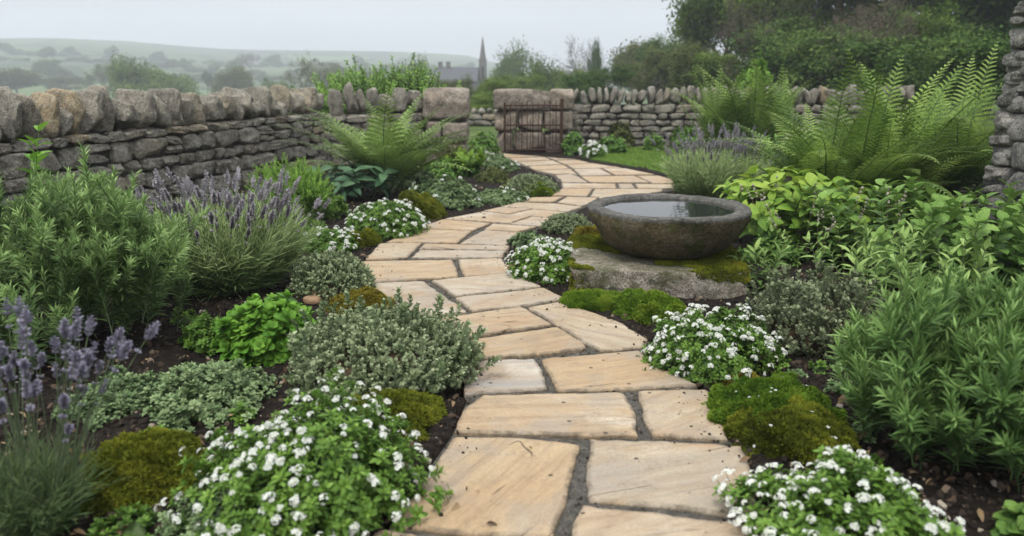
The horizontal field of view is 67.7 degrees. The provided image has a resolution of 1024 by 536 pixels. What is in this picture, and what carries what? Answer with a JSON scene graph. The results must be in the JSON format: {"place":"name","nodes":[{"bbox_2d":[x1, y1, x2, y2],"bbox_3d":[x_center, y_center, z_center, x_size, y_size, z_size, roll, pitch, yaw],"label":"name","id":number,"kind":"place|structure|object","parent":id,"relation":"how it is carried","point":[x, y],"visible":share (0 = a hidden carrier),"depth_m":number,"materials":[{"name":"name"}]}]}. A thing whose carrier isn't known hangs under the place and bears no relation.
{"place":"outdoors","nodes":[
{"label":"outdoors","id":0,"kind":"place"},
{"bbox_2d":[0,0,919,74],"label":"sky","id":1,"kind":"structure","parent":0,"point":[455,27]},
{"bbox_2d":[427,108,570,126],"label":"dry stone wall","id":2,"kind":"structure","parent":0,"point":[477,118],"depth_m":19.15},
{"bbox_2d":[0,38,1001,150],"bbox_3d":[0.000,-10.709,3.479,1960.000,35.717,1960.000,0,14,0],"label":"ground","id":3,"kind":"structure","parent":0,"point":[92,49],"depth_m":481.31,"materials":[{"name":"plant"}]},
{"bbox_2d":[0,67,45,92],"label":"tree","id":4,"kind":"object","parent":3,"relation":"on","point":[15,79],"visible":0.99,"depth_m":182.22,"materials":[{"name":"green plant"}]},
{"bbox_2d":[38,75,97,90],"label":"tree","id":5,"kind":"object","parent":3,"relation":"on","point":[57,82],"visible":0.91,"depth_m":193.27,"materials":[{"name":"green plant"}]},
{"bbox_2d":[104,50,202,97],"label":"tree","id":6,"kind":"object","parent":3,"relation":"on","point":[132,78],"visible":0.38,"depth_m":105.35,"materials":[{"name":"green plant"}]},
{"bbox_2d":[0,84,326,227],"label":"dry stone wall","id":7,"kind":"structure","parent":3,"relation":"on","point":[216,135],"depth_m":7.12,"materials":[{"name":"stone"}]},
{"bbox_2d":[207,63,256,92],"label":"tree","id":8,"kind":"object","parent":3,"relation":"on","point":[237,78],"visible":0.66,"depth_m":144.47,"materials":[{"name":"green plant"}]},
{"bbox_2d":[279,49,334,91],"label":"tree","id":9,"kind":"object","parent":3,"relation":"on","point":[303,71],"visible":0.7,"depth_m":118.75,"materials":[{"name":"green plant"}]},
{"bbox_2d":[325,82,423,164],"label":"dry stone wall","id":10,"kind":"structure","parent":3,"relation":"on","point":[356,103],"depth_m":10.37,"materials":[{"name":"stone"}]},
{"bbox_2d":[423,87,469,161],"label":"gate pillar","id":11,"kind":"structure","parent":3,"relation":"on","point":[456,100],"depth_m":10.36,"materials":[{"name":"grey stone"}]},
{"bbox_2d":[434,36,486,96],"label":"church","id":12,"kind":"structure","parent":3,"relation":"on","point":[449,72],"depth_m":106.62,"materials":[{"name":"stone"}]},
{"bbox_2d":[471,75,512,106],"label":"tree","id":13,"kind":"object","parent":3,"relation":"on","point":[489,86],"visible":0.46,"depth_m":29.00,"materials":[{"name":"green plant"}]},
{"bbox_2d":[489,35,531,85],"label":"tree","id":14,"kind":"object","parent":3,"relation":"on","point":[512,64],"visible":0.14,"depth_m":89.88,"materials":[{"name":"green plant"}]},
{"bbox_2d":[484,71,549,112],"bbox_3d":[0.585,-8.336,37.590,4.423,2.656,2.724,-5,15,-21],"label":"tree","id":15,"kind":"object","parent":3,"relation":"on","point":[526,83],"visible":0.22,"depth_m":37.20,"materials":[{"name":"green plant"}]},
{"bbox_2d":[493,89,573,151],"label":"gate pillar","id":16,"kind":"structure","parent":3,"relation":"on","point":[520,96],"depth_m":12.09,"materials":[{"name":"grey stone"}]},
{"bbox_2d":[523,47,576,109],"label":"tree","id":17,"kind":"object","parent":3,"relation":"on","point":[554,79],"visible":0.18,"depth_m":50.04,"materials":[{"name":"green plant"}]},
{"bbox_2d":[558,62,646,103],"bbox_3d":[3.273,-6.898,29.511,3.676,2.076,2.566,0,14,0],"label":"tree","id":18,"kind":"object","parent":3,"relation":"on","point":[581,82],"visible":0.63,"depth_m":29.01,"materials":[{"name":"green plant"}]},
{"bbox_2d":[604,36,668,96],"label":"tree","id":19,"kind":"object","parent":3,"relation":"on","point":[628,54],"visible":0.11,"depth_m":45.79,"materials":[{"name":"green plant"}]},
{"bbox_2d":[629,43,673,103],"bbox_3d":[6.722,-8.082,32.551,3.513,2.888,4.301,3,15,12],"label":"tree","id":20,"kind":"object","parent":3,"relation":"on","point":[656,61],"visible":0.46,"depth_m":32.30,"materials":[{"name":"green plant"}]},
{"bbox_2d":[630,32,673,103],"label":"tree","id":21,"kind":"object","parent":3,"relation":"on","point":[642,52],"visible":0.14,"depth_m":44.37,"materials":[{"name":"green plant"}]},
{"bbox_2d":[659,37,720,90],"bbox_3d":[6.111,-6.584,26.350,2.292,2.620,2.575,0,14,0],"label":"tree","id":22,"kind":"object","parent":3,"relation":"on","point":[682,60],"visible":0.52,"depth_m":25.56,"materials":[{"name":"green plant"}]},
{"bbox_2d":[669,50,741,90],"bbox_3d":[6.932,-6.052,25.065,3.153,2.160,3.697,0,14,0],"label":"tree","id":23,"kind":"object","parent":3,"relation":"on","point":[712,60],"visible":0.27,"depth_m":24.39,"materials":[{"name":"green plant"}]},
{"bbox_2d":[661,0,757,56],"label":"tree","id":24,"kind":"object","parent":3,"relation":"on","point":[692,22],"visible":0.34,"depth_m":32.03,"materials":[{"name":"green plant"}]},
{"bbox_2d":[571,84,913,146],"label":"dry stone wall","id":25,"kind":"structure","parent":3,"relation":"on","point":[594,121],"depth_m":12.72,"materials":[{"name":"stone"}]},
{"bbox_2d":[709,0,780,101],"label":"tree","id":26,"kind":"object","parent":3,"relation":"on","point":[736,31],"visible":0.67,"depth_m":22.53,"materials":[{"name":"green plant"}]},
{"bbox_2d":[735,51,773,103],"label":"round shrub","id":27,"kind":"object","parent":3,"relation":"on","point":[762,64],"visible":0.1,"depth_m":12.76,"materials":[{"name":"green plant"}]},
{"bbox_2d":[710,9,827,102],"bbox_3d":[8.130,-6.435,24.116,3.680,3.348,5.265,8,16,28],"label":"tree","id":28,"kind":"object","parent":3,"relation":"on","point":[784,26],"visible":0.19,"depth_m":23.67,"materials":[{"name":"green plant"}]},
{"bbox_2d":[732,23,889,90],"bbox_3d":[8.889,-5.482,21.488,5.176,2.803,4.455,0,14,0],"label":"tree","id":29,"kind":"object","parent":3,"relation":"on","point":[807,57],"visible":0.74,"depth_m":21.18,"materials":[{"name":"green plant"}]},
{"bbox_2d":[752,0,884,75],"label":"tree","id":30,"kind":"object","parent":3,"relation":"on","point":[810,4],"visible":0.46,"depth_m":26.64,"materials":[{"name":"green plant"}]},
{"bbox_2d":[714,0,952,89],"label":"tree","id":31,"kind":"object","parent":3,"relation":"on","point":[757,7],"visible":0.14,"depth_m":27.61,"materials":[{"name":"green plant"}]},
{"bbox_2d":[813,0,895,78],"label":"tree","id":32,"kind":"object","parent":3,"relation":"on","point":[877,17],"visible":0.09,"depth_m":22.78,"materials":[{"name":"green plant"}]},
{"bbox_2d":[823,0,927,73],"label":"tree","id":33,"kind":"object","parent":3,"relation":"on","point":[891,23],"visible":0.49,"depth_m":18.82,"materials":[{"name":"green plant"}]},
{"bbox_2d":[811,17,1002,121],"bbox_3d":[10.129,-4.957,19.440,4.648,2.783,6.650,11,18,37],"label":"tree","id":34,"kind":"object","parent":3,"relation":"on","point":[863,50],"visible":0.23,"depth_m":18.30,"materials":[{"name":"green plant"}]},
{"bbox_2d":[855,0,965,119],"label":"tree","id":35,"kind":"object","parent":3,"relation":"on","point":[929,24],"visible":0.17,"depth_m":19.38,"materials":[{"name":"green plant"}]},
{"bbox_2d":[822,0,1023,39],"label":"tree","id":36,"kind":"object","parent":3,"relation":"on","point":[996,15],"visible":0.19,"depth_m":22.80,"materials":[{"name":"green plant"}]},
{"bbox_2d":[870,19,1023,131],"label":"tree","id":37,"kind":"object","parent":3,"relation":"on","point":[942,54],"visible":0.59,"depth_m":14.46,"materials":[{"name":"green plant"}]},
{"bbox_2d":[923,0,1017,116],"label":"tree","id":38,"kind":"object","parent":3,"relation":"on","point":[964,9],"visible":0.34,"depth_m":22.78,"materials":[{"name":"green plant"}]},
{"bbox_2d":[977,1,1023,242],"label":"tall stone wall","id":39,"kind":"structure","parent":3,"relation":"on","point":[1006,142],"depth_m":5.45,"materials":[{"name":"stone"}]},
{"bbox_2d":[0,144,1023,535],"bbox_3d":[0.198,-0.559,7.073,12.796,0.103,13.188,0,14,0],"label":"soil","id":40,"kind":"structure","parent":0,"point":[168,358],"depth_m":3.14,"materials":[{"name":"soil"}]},
{"bbox_2d":[15,121,53,225],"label":"leafy plant","id":41,"kind":"object","parent":40,"relation":"on","point":[35,157],"visible":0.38,"depth_m":4.76,"materials":[{"name":"green plant"}]},
{"bbox_2d":[0,296,160,535],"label":"lavender","id":42,"kind":"object","parent":40,"relation":"on","point":[41,498],"visible":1,"depth_m":1.97,"materials":[{"name":"purple plant"}]},
{"bbox_2d":[0,142,211,374],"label":"rosemary bush","id":43,"kind":"object","parent":40,"relation":"on","point":[94,241],"visible":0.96,"depth_m":3.21,"materials":[{"name":"plant"}]},
{"bbox_2d":[50,370,162,432],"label":"ground cover","id":44,"kind":"object","parent":40,"relation":"on","point":[129,389],"visible":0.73,"depth_m":2.76,"materials":[{"name":"green plant"}]},
{"bbox_2d":[85,501,157,535],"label":"ground cover","id":45,"kind":"object","parent":40,"relation":"on","point":[141,526],"visible":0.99,"depth_m":2.02,"materials":[{"name":"green plant"}]},
{"bbox_2d":[77,426,213,517],"bbox_3d":[-1.096,0.587,2.279,0.384,0.209,0.409,12,18,39],"label":"moss mound","id":46,"kind":"object","parent":40,"relation":"on","point":[148,460],"visible":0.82,"depth_m":2.21,"materials":[{"name":"plant"}]},
{"bbox_2d":[177,310,224,356],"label":"ground cover","id":47,"kind":"object","parent":40,"relation":"on","point":[198,333],"visible":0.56,"depth_m":3.37,"materials":[{"name":"green plant"}]},
{"bbox_2d":[122,358,281,431],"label":"ground cover","id":48,"kind":"object","parent":40,"relation":"on","point":[220,389],"visible":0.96,"depth_m":2.75,"materials":[{"name":"green plant"}]},
{"bbox_2d":[152,481,259,535],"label":"ground cover","id":49,"kind":"object","parent":40,"relation":"on","point":[170,528],"visible":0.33,"depth_m":1.99,"materials":[{"name":"green plant"}]},
{"bbox_2d":[132,166,330,301],"bbox_3d":[-1.632,-0.234,4.370,1.293,0.713,1.316,0,14,0],"label":"lavender","id":50,"kind":"object","parent":40,"relation":"on","point":[234,246],"visible":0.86,"depth_m":4.17,"materials":[{"name":"green plant"}]},
{"bbox_2d":[208,289,321,367],"bbox_3d":[-1.077,0.250,3.388,0.520,0.308,0.542,0,14,0],"label":"lemon balm","id":51,"kind":"object","parent":40,"relation":"on","point":[254,330],"visible":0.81,"depth_m":3.24,"materials":[{"name":"green plant"}]},
{"bbox_2d":[230,152,334,219],"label":"herb bush","id":52,"kind":"object","parent":40,"relation":"on","point":[307,189],"visible":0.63,"depth_m":6.18,"materials":[{"name":"green plant"}]},
{"bbox_2d":[153,367,453,535],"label":"flowering cushion","id":53,"kind":"object","parent":40,"relation":"on","point":[324,478],"visible":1,"depth_m":2.04,"materials":[{"name":"green plant"}]},
{"bbox_2d":[298,225,360,253],"bbox_3d":[-1.314,-0.204,5.426,0.500,0.174,0.510,0,14,0],"label":"flowering cushion","id":54,"kind":"object","parent":40,"relation":"on","point":[331,240],"visible":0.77,"depth_m":5.31,"materials":[{"name":"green plant"}]},
{"bbox_2d":[311,194,348,219],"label":"ground cover","id":55,"kind":"object","parent":40,"relation":"on","point":[337,209],"visible":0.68,"depth_m":6.46,"materials":[{"name":"green plant"}]},
{"bbox_2d":[286,248,377,301],"bbox_3d":[-1.023,0.025,4.311,0.520,0.277,0.504,0,14,0],"label":"thyme mound","id":56,"kind":"object","parent":40,"relation":"on","point":[334,273],"visible":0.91,"depth_m":4.20,"materials":[{"name":"green plant"}]},
{"bbox_2d":[291,61,388,132],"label":"hedge shrub","id":57,"kind":"object","parent":40,"relation":"on","point":[326,106],"visible":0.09,"depth_m":11.97,"materials":[{"name":"green plant"}]},
{"bbox_2d":[308,159,400,201],"bbox_3d":[-1.531,-0.849,7.495,0.919,0.423,0.784,0,14,0],"label":"hellebore","id":58,"kind":"object","parent":40,"relation":"on","point":[348,180],"visible":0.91,"depth_m":7.31,"materials":[{"name":"green plant"}]},
{"bbox_2d":[324,285,395,315],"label":"moss mound","id":59,"kind":"object","parent":40,"relation":"on","point":[371,295],"visible":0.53,"depth_m":3.94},
{"bbox_2d":[344,226,382,247],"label":"moss mound","id":60,"kind":"object","parent":40,"relation":"on","point":[368,236],"visible":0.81,"depth_m":5.48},
{"bbox_2d":[277,82,493,192],"bbox_3d":[-1.274,-1.308,7.779,2.379,1.166,1.830,4,15,15],"label":"fern","id":61,"kind":"object","parent":40,"relation":"on","point":[390,149],"visible":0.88,"depth_m":7.64,"materials":[{"name":"plant"}]},
{"bbox_2d":[344,197,431,239],"bbox_3d":[-0.971,-0.391,5.905,0.678,0.302,0.701,0,14,0],"label":"flowering cushion","id":62,"kind":"object","parent":40,"relation":"on","point":[396,219],"visible":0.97,"depth_m":5.74,"materials":[{"name":"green plant"}]},
{"bbox_2d":[278,286,500,414],"bbox_3d":[-0.508,0.283,3.097,0.867,0.372,0.772,-4,15,-15],"label":"thyme mound","id":63,"kind":"object","parent":40,"relation":"on","point":[397,346],"visible":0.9,"depth_m":2.94,"materials":[{"name":"green plant"}]},
{"bbox_2d":[321,52,470,136],"bbox_3d":[-1.687,-2.541,11.822,2.231,1.552,2.034,0,14,0],"label":"hedge shrub","id":64,"kind":"object","parent":40,"relation":"on","point":[416,80],"visible":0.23,"depth_m":11.34,"materials":[{"name":"green plant"}]},
{"bbox_2d":[350,388,447,441],"bbox_3d":[-0.403,0.505,2.681,0.360,0.170,0.338,0,14,0],"label":"moss mound","id":65,"kind":"object","parent":40,"relation":"on","point":[422,411],"visible":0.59,"depth_m":2.65,"materials":[{"name":"plant"}]},
{"bbox_2d":[395,169,435,190],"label":"ground cover","id":66,"kind":"object","parent":40,"relation":"on","point":[422,177],"visible":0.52,"depth_m":8.09,"materials":[{"name":"green plant"}]},
{"bbox_2d":[391,189,447,221],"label":"moss mound","id":67,"kind":"object","parent":40,"relation":"on","point":[428,206],"visible":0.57,"depth_m":6.52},
{"bbox_2d":[418,156,468,179],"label":"ground cover","id":68,"kind":"object","parent":40,"relation":"on","point":[452,171],"visible":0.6,"depth_m":8.98,"materials":[{"name":"green plant"}]},
{"bbox_2d":[408,174,484,210],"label":"ground cover","id":69,"kind":"object","parent":40,"relation":"on","point":[451,194],"visible":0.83,"depth_m":7.07,"materials":[{"name":"green plant"}]},
{"bbox_2d":[443,146,488,177],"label":"lettuce plant","id":70,"kind":"object","parent":40,"relation":"on","point":[465,160],"visible":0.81,"depth_m":9.17,"materials":[{"name":"green plant"}]},
{"bbox_2d":[467,131,501,153],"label":"shrub","id":71,"kind":"object","parent":40,"relation":"on","point":[484,143],"visible":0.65,"depth_m":11.63,"materials":[{"name":"green plant"}]},
{"bbox_2d":[474,165,508,182],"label":"ground cover","id":72,"kind":"object","parent":40,"relation":"on","point":[495,174],"visible":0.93,"depth_m":8.58,"materials":[{"name":"green plant"}]},
{"bbox_2d":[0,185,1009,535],"bbox_3d":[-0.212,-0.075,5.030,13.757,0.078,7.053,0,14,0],"label":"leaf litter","id":73,"kind":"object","parent":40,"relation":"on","point":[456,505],"visible":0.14,"depth_m":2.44,"materials":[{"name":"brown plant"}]},
{"bbox_2d":[479,186,530,205],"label":"ground cover","id":74,"kind":"object","parent":40,"relation":"on","point":[502,197],"visible":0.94,"depth_m":7.30,"materials":[{"name":"green plant"}]},
{"bbox_2d":[506,229,545,249],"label":"ground cover","id":75,"kind":"object","parent":40,"relation":"on","point":[525,238],"visible":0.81,"depth_m":5.39,"materials":[{"name":"green plant"}]},
{"bbox_2d":[504,173,559,196],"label":"thyme mound","id":76,"kind":"object","parent":40,"relation":"on","point":[525,179],"visible":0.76,"depth_m":7.73,"materials":[{"name":"green plant"}]},
{"bbox_2d":[503,99,563,153],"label":"iron gate","id":77,"kind":"structure","parent":40,"relation":"on","point":[561,108],"depth_m":11.83,"materials":[{"name":"metal"}]},
{"bbox_2d":[504,236,577,284],"bbox_3d":[0.203,-0.053,4.613,0.478,0.280,0.506,-13,19,-42],"label":"flowering cushion","id":78,"kind":"object","parent":40,"relation":"on","point":[535,262],"visible":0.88,"depth_m":4.50,"materials":[{"name":"green plant"}]},
{"bbox_2d":[540,212,593,234],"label":"thyme mound","id":79,"kind":"object","parent":40,"relation":"on","point":[561,222],"visible":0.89,"depth_m":5.90,"materials":[{"name":"green plant"}]},
{"bbox_2d":[561,131,584,155],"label":"shrub","id":80,"kind":"object","parent":40,"relation":"on","point":[572,144],"visible":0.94,"depth_m":11.77,"materials":[{"name":"green plant"}]},
{"bbox_2d":[385,143,763,535],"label":"path bedding","id":81,"kind":"object","parent":40,"relation":"on","point":[577,488],"visible":0.09,"depth_m":2.55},
{"bbox_2d":[360,223,759,535],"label":"joint grit","id":82,"kind":"object","parent":81,"relation":"on","point":[580,498],"visible":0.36,"depth_m":2.67,"materials":[{"name":"gravel"}]},
{"bbox_2d":[597,134,627,153],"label":"shrub","id":83,"kind":"object","parent":40,"relation":"on","point":[619,145],"visible":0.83,"depth_m":11.81,"materials":[{"name":"green plant"}]},
{"bbox_2d":[606,121,635,147],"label":"shrub","id":84,"kind":"object","parent":40,"relation":"on","point":[620,131],"visible":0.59,"depth_m":12.72,"materials":[{"name":"green plant"}]},
{"bbox_2d":[568,245,747,298],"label":"stone plinth","id":85,"kind":"structure","parent":40,"relation":"on","point":[620,272],"depth_m":4.17,"materials":[{"name":"stone"}]},
{"bbox_2d":[565,233,751,289],"bbox_3d":[0.851,-0.008,4.606,1.100,0.249,0.980,0,14,0],"label":"moss carpet","id":86,"kind":"object","parent":85,"relation":"on","point":[720,261],"visible":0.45,"depth_m":4.29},
{"bbox_2d":[586,193,751,259],"bbox_3d":[0.917,-0.234,4.553,0.952,0.295,0.960,0,14,0],"label":"stone bowl","id":87,"kind":"object","parent":85,"relation":"on","point":[677,238],"visible":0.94,"depth_m":4.20,"materials":[{"name":"stone"}]},
{"bbox_2d":[604,199,734,216],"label":"still water","id":88,"kind":"structure","parent":87,"relation":"in","point":[666,208],"depth_m":4.53,"materials":[{"name":"grey liquid"}]},
{"bbox_2d":[636,303,791,387],"bbox_3d":[0.853,0.289,3.212,0.597,0.304,0.593,12,18,39],"label":"flowering cushion","id":89,"kind":"object","parent":40,"relation":"on","point":[697,346],"visible":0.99,"depth_m":3.11,"materials":[{"name":"green plant"}]},
{"bbox_2d":[649,121,781,198],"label":"lavender","id":90,"kind":"object","parent":40,"relation":"on","point":[693,175],"visible":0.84,"depth_m":7.43,"materials":[{"name":"green plant"}]},
{"bbox_2d":[726,237,792,288],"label":"leafy plant","id":91,"kind":"object","parent":40,"relation":"on","point":[777,263],"visible":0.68,"depth_m":4.33,"materials":[{"name":"green plant"}]},
{"bbox_2d":[737,228,810,267],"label":"ground cover","id":92,"kind":"object","parent":40,"relation":"on","point":[769,237],"visible":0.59,"depth_m":4.91,"materials":[{"name":"green plant"}]},
{"bbox_2d":[701,370,850,426],"bbox_3d":[0.918,0.491,2.711,0.490,0.196,0.440,-6,16,-24],"label":"moss mound","id":93,"kind":"object","parent":40,"relation":"on","point":[779,389],"visible":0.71,"depth_m":2.68,"materials":[{"name":"green plant"}]},
{"bbox_2d":[722,394,862,470],"bbox_3d":[0.939,0.548,2.528,0.466,0.168,0.425,0,14,0],"label":"moss mound","id":94,"kind":"object","parent":40,"relation":"on","point":[789,431],"visible":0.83,"depth_m":2.47,"materials":[{"name":"green plant"}]},
{"bbox_2d":[712,165,875,250],"bbox_3d":[2.018,-0.430,5.466,1.119,0.578,1.170,0,14,0],"label":"lime leaf plant","id":95,"kind":"object","parent":40,"relation":"on","point":[793,197],"visible":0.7,"depth_m":5.23,"materials":[{"name":"green plant"}]},
{"bbox_2d":[737,259,887,360],"bbox_3d":[1.387,0.169,3.444,0.706,0.422,0.695,0,14,0],"label":"thyme mound","id":96,"kind":"object","parent":40,"relation":"on","point":[809,320],"visible":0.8,"depth_m":3.33,"materials":[{"name":"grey plant"}]},
{"bbox_2d":[711,444,965,535],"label":"flowering cushion","id":97,"kind":"object","parent":40,"relation":"on","point":[818,502],"visible":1,"depth_m":1.95,"materials":[{"name":"green plant"}]},
{"bbox_2d":[740,175,965,275],"bbox_3d":[2.185,-0.308,5.058,1.228,0.545,1.129,-5,15,-18],"label":"shrub","id":98,"kind":"object","parent":40,"relation":"on","point":[826,235],"visible":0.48,"depth_m":4.85,"materials":[{"name":"green plant"}]},
{"bbox_2d":[745,41,1004,209],"bbox_3d":[3.604,-1.224,6.713,3.173,1.524,2.812,0,14,0],"label":"fern","id":99,"kind":"object","parent":40,"relation":"on","point":[971,175],"visible":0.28,"depth_m":6.55,"materials":[{"name":"plant"}]},
{"bbox_2d":[799,219,1023,313],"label":"shrub","id":100,"kind":"object","parent":40,"relation":"on","point":[867,252],"visible":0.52,"depth_m":3.76,"materials":[{"name":"green plant"}]},
{"bbox_2d":[802,176,1023,290],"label":"mint plant","id":101,"kind":"object","parent":40,"relation":"on","point":[938,212],"visible":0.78,"depth_m":4.43,"materials":[{"name":"green plant"}]},
{"bbox_2d":[825,259,1023,493],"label":"tarragon bush","id":102,"kind":"object","parent":40,"relation":"on","point":[928,356],"visible":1,"depth_m":2.29,"materials":[{"name":"green plant"}]},
{"bbox_2d":[987,500,1023,535],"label":"corner leaf plant","id":103,"kind":"object","parent":40,"relation":"on","point":[1009,519],"visible":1,"depth_m":1.98,"materials":[{"name":"green plant"}]},
{"bbox_2d":[362,151,761,535],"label":"path","id":104,"kind":"structure","parent":0,"point":[520,485],"depth_m":2.76,"materials":[{"name":"stone"}]},
{"bbox_2d":[558,287,620,312],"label":"moss mound","id":105,"kind":"object","parent":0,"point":[596,299],"visible":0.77,"depth_m":4.01,"materials":[{"name":"plant"}]},
{"bbox_2d":[610,288,689,324],"bbox_3d":[0.707,0.199,3.899,0.419,0.184,0.402,0,14,0],"label":"moss mound","id":106,"kind":"object","parent":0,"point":[642,306],"visible":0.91,"depth_m":3.82,"materials":[{"name":"plant"}]},
{"bbox_2d":[586,146,761,172],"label":"lawn ground","id":107,"kind":"structure","parent":0,"point":[605,161],"depth_m":10.92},
{"bbox_2d":[659,64,764,154],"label":"fern","id":108,"kind":"object","parent":107,"relation":"on","point":[715,105],"visible":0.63,"depth_m":10.82,"materials":[{"name":"plant"}]},
{"bbox_2d":[664,46,821,159],"bbox_3d":[3.212,-2.307,10.859,2.228,1.593,2.053,0,14,0],"label":"fern","id":109,"kind":"object","parent":107,"relation":"on","point":[762,121],"visible":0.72,"depth_m":10.54,"materials":[{"name":"plant"}]},
{"bbox_2d":[683,54,1003,216],"bbox_3d":[2.728,-1.028,6.218,2.345,1.386,2.385,-11,18,-36],"label":"fern","id":110,"kind":"object","parent":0,"point":[853,158],"visible":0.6,"depth_m":6.11,"materials":[{"name":"plant"}]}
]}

